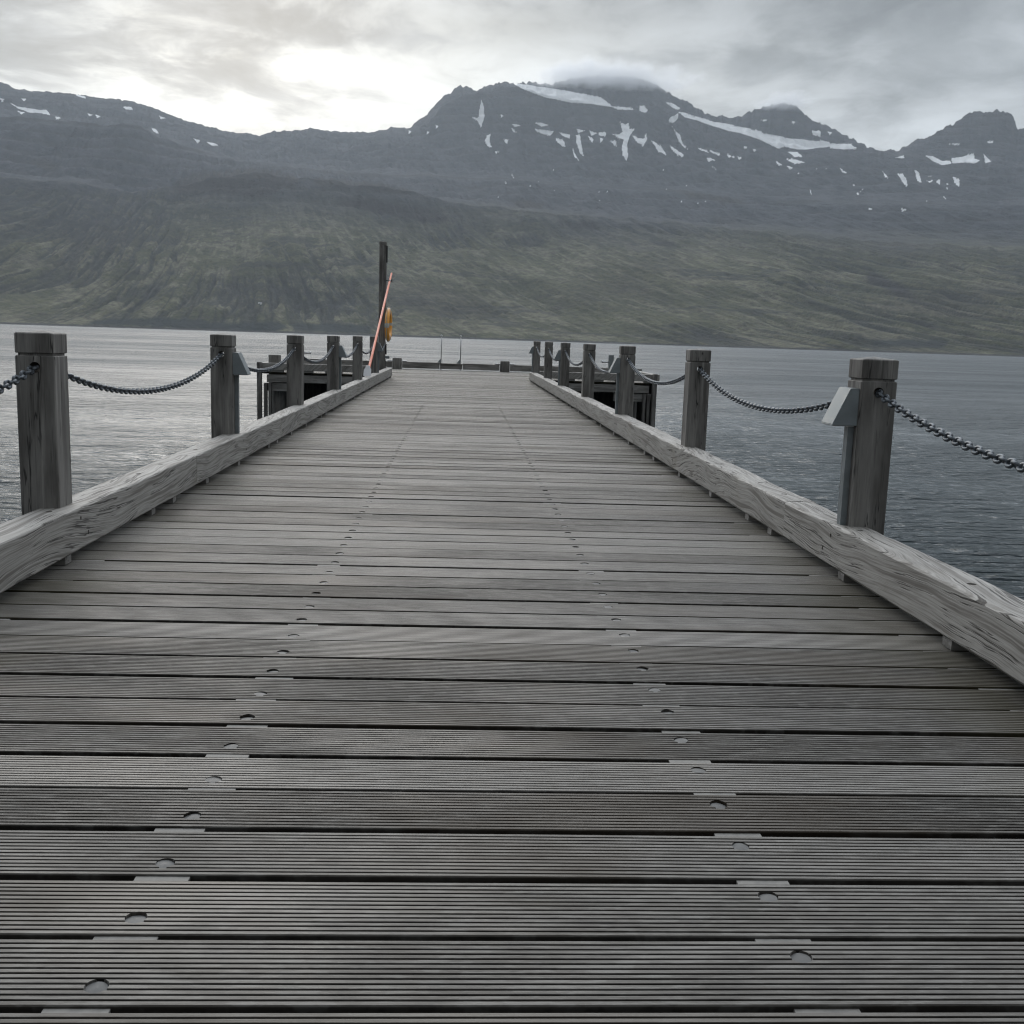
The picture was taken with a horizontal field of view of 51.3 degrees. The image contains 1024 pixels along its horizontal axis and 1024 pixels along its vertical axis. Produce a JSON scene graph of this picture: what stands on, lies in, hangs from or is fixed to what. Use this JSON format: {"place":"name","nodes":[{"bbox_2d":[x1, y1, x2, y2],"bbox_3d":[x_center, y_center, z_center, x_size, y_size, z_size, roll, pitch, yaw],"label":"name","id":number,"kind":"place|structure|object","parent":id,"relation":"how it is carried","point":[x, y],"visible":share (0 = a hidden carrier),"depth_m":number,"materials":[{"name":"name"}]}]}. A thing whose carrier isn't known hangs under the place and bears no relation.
{"place":"outdoors","nodes":[
{"label":"outdoors","id":0,"kind":"place"},
{"bbox_2d":[0,75,1023,356],"bbox_3d":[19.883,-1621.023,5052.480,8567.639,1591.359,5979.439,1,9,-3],"label":"mountains","id":1,"kind":"structure","parent":0,"point":[614,209],"depth_m":3530.88,"materials":[{"name":"grey stone"}]},
{"bbox_2d":[0,324,1023,599],"bbox_3d":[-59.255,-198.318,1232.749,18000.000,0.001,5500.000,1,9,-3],"label":"water","id":2,"kind":"structure","parent":0,"point":[954,506],"depth_m":50.98,"materials":[{"name":"grey liquid"}]},
{"bbox_2d":[268,355,280,382],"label":"mooring post","id":3,"kind":"object","parent":2,"relation":"in","point":[274,358],"visible":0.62,"depth_m":34.96,"materials":[{"name":"grey wood"}]},
{"bbox_2d":[257,358,659,427],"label":"jetty platform","id":4,"kind":"structure","parent":2,"relation":"in","point":[315,384],"depth_m":35.27,"materials":[{"name":"grey wood"}]},
{"bbox_2d":[437,335,461,370],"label":"ladder","id":5,"kind":"object","parent":4,"relation":"attached to","point":[458,362],"visible":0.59,"depth_m":42.02,"materials":[{"name":"metal"}]},
{"bbox_2d":[602,355,613,370],"bbox_3d":[3.413,-4.992,36.881,0.640,0.858,0.320,1,9,-3],"label":"steel bollard","id":6,"kind":"object","parent":4,"relation":"on","point":[610,359],"visible":0.52,"depth_m":36.77,"materials":[{"name":"grey metal"}]},
{"bbox_2d":[495,361,514,371],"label":"mooring post","id":7,"kind":"object","parent":2,"relation":"in","point":[504,366],"visible":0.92,"depth_m":41.94,"materials":[{"name":"wood"}]},
{"bbox_2d":[0,368,1023,1023],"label":"pier","id":8,"kind":"structure","parent":2,"relation":"in","point":[384,696],"depth_m":3.51,"materials":[{"name":"grey wood"}]},
{"bbox_2d":[14,330,71,514],"bbox_3d":[-2.635,0.065,6.057,0.210,2.166,0.210,1,9,-4],"label":"kerb post","id":9,"kind":"object","parent":8,"relation":"attached to","point":[42,391],"visible":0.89,"depth_m":5.88,"materials":[{"name":"grey wood"}]},
{"bbox_2d":[0,365,39,393],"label":"chain","id":10,"kind":"object","parent":9,"relation":"attached to","point":[15,380],"visible":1,"depth_m":5.59,"materials":[{"name":"metal"}]},
{"bbox_2d":[68,353,223,394],"bbox_3d":[-2.719,-1.055,8.196,0.050,0.276,4.433,1,9,-3],"label":"chain","id":11,"kind":"object","parent":9,"relation":"attached to","point":[105,387],"visible":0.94,"depth_m":7.79,"materials":[{"name":"metal"}]},
{"bbox_2d":[210,333,250,438],"bbox_3d":[-2.779,-0.674,10.581,0.355,2.166,0.210,1,9,-4],"label":"kerb post","id":12,"kind":"object","parent":8,"relation":"attached to","point":[229,367],"visible":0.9,"depth_m":10.39,"materials":[{"name":"wood"}]},
{"bbox_2d":[223,348,295,372],"bbox_3d":[-2.936,-1.801,12.714,0.051,0.265,4.433,1,9,-3],"label":"chain","id":13,"kind":"object","parent":12,"relation":"attached to","point":[279,364],"visible":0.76,"depth_m":13.21,"materials":[{"name":"metal"}]},
{"bbox_2d":[287,334,303,407],"bbox_3d":[-3.068,-1.415,15.097,0.210,2.166,0.210,2,9,-3],"label":"kerb post","id":14,"kind":"object","parent":8,"relation":"attached to","point":[295,378],"visible":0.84,"depth_m":14.91,"materials":[{"name":"grey wood"}]},
{"bbox_2d":[327,335,347,391],"bbox_3d":[-3.213,-2.154,19.620,0.355,2.166,0.210,1,9,-3],"label":"kerb post","id":15,"kind":"object","parent":8,"relation":"attached to","point":[337,354],"visible":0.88,"depth_m":19.43,"materials":[{"name":"wood"}]},
{"bbox_2d":[304,346,333,363],"bbox_3d":[-3.153,-2.537,17.235,0.051,0.270,4.433,1,9,-3],"label":"chain","id":16,"kind":"object","parent":15,"relation":"attached to","point":[322,359],"visible":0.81,"depth_m":17.64,"materials":[{"name":"metal"}]},
{"bbox_2d":[352,336,362,380],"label":"kerb post","id":17,"kind":"object","parent":8,"relation":"attached to","point":[357,358],"visible":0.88,"depth_m":23.95,"materials":[{"name":"grey wood"}]},
{"bbox_2d":[347,344,357,357],"bbox_3d":[-3.370,-3.280,21.754,0.050,0.266,4.433,1,9,-3],"label":"chain","id":18,"kind":"object","parent":17,"relation":"attached to","point":[351,353],"visible":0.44,"depth_m":22.95,"materials":[{"name":"metal"}]},
{"bbox_2d":[370,336,382,373],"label":"kerb post","id":19,"kind":"object","parent":8,"relation":"attached to","point":[374,367],"visible":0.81,"depth_m":28.48,"materials":[{"name":"wood"}]},
{"bbox_2d":[363,273,391,375],"bbox_3d":[-3.621,-5.302,29.176,0.190,2.881,7.546,1,9,-3],"label":"rescue pole","id":20,"kind":"object","parent":8,"relation":"on","point":[367,370],"visible":1,"depth_m":27.89,"materials":[{"name":"orange paint"}]},
{"bbox_2d":[378,241,391,369],"bbox_3d":[-3.913,-5.784,32.946,0.405,5.020,0.210,1,9,-3],"label":"tall post","id":21,"kind":"object","parent":8,"relation":"attached to","point":[383,255],"visible":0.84,"depth_m":32.70,"materials":[{"name":"black wood"}]},
{"bbox_2d":[385,307,391,341],"bbox_3d":[-3.810,-5.782,32.925,0.137,1.088,1.089,2,9,0],"label":"life ring","id":22,"kind":"object","parent":21,"relation":"hanging from","point":[388,324],"visible":1,"depth_m":32.60,"materials":[{"name":"orange plastic"}]},
{"bbox_2d":[388,358,406,368],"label":"mooring post","id":23,"kind":"object","parent":8,"relation":"on","point":[396,363],"visible":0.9,"depth_m":41.73,"materials":[{"name":"wood"}]},
{"bbox_2d":[529,341,540,373],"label":"kerb post","id":24,"kind":"object","parent":8,"relation":"attached to","point":[535,360],"visible":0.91,"depth_m":33.23,"materials":[{"name":"wood"}]},
{"bbox_2d":[544,342,552,379],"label":"kerb post","id":25,"kind":"object","parent":8,"relation":"attached to","point":[548,359],"visible":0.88,"depth_m":28.71,"materials":[{"name":"grey wood"}]},
{"bbox_2d":[554,342,570,387],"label":"kerb post","id":26,"kind":"object","parent":8,"relation":"attached to","point":[563,368],"visible":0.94,"depth_m":24.19,"materials":[{"name":"wood"}]},
{"bbox_2d":[565,351,588,365],"bbox_3d":[1.313,-3.162,21.998,0.045,0.290,4.433,1,9,-3],"label":"chain","id":27,"kind":"object","parent":26,"relation":"attached to","point":[572,363],"visible":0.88,"depth_m":22.53,"materials":[{"name":"metal"}]},
{"bbox_2d":[581,343,595,398],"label":"kerb post","id":28,"kind":"object","parent":8,"relation":"attached to","point":[588,376],"visible":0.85,"depth_m":19.68,"materials":[{"name":"grey wood"}]},
{"bbox_2d":[589,353,626,373],"bbox_3d":[1.530,-2.420,17.479,0.045,0.294,4.433,1,9,-3],"label":"chain","id":29,"kind":"object","parent":28,"relation":"attached to","point":[598,367],"visible":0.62,"depth_m":18.43,"materials":[{"name":"metal"}]},
{"bbox_2d":[608,345,635,416],"bbox_3d":[1.541,-1.306,15.336,0.355,2.166,0.210,1,9,-2],"label":"kerb post","id":30,"kind":"object","parent":8,"relation":"attached to","point":[625,375],"visible":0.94,"depth_m":15.15,"materials":[{"name":"wood"}]},
{"bbox_2d":[681,348,710,450],"bbox_3d":[1.831,-0.564,10.819,0.210,2.166,0.210,1,9,-3],"label":"kerb post","id":31,"kind":"object","parent":8,"relation":"attached to","point":[695,408],"visible":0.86,"depth_m":10.63,"materials":[{"name":"grey wood"}]},
{"bbox_2d":[627,358,684,384],"bbox_3d":[1.747,-1.688,12.958,0.046,0.276,4.433,1,9,-3],"label":"chain","id":32,"kind":"object","parent":31,"relation":"attached to","point":[647,379],"visible":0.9,"depth_m":13.10,"materials":[{"name":"metal"}]},
{"bbox_2d":[698,367,830,413],"bbox_3d":[1.964,-0.945,8.438,0.046,0.283,4.433,1,9,-3],"label":"chain","id":33,"kind":"object","parent":31,"relation":"attached to","point":[745,403],"visible":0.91,"depth_m":8.33,"materials":[{"name":"metal"}]},
{"bbox_2d":[821,357,898,570],"bbox_3d":[1.975,0.175,6.295,0.355,2.166,0.210,1,9,-4],"label":"kerb post","id":34,"kind":"object","parent":8,"relation":"attached to","point":[860,412],"visible":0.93,"depth_m":6.11,"materials":[{"name":"wood"}]},
{"bbox_2d":[874,389,1023,472],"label":"chain","id":35,"kind":"object","parent":34,"relation":"attached to","point":[1009,463],"visible":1,"depth_m":5.13,"materials":[{"name":"metal"}]},
{"bbox_2d":[0,0,1023,150],"label":"sky","id":36,"kind":"structure","parent":0,"point":[885,75],"materials":[{"name":"grey"}]}
]}

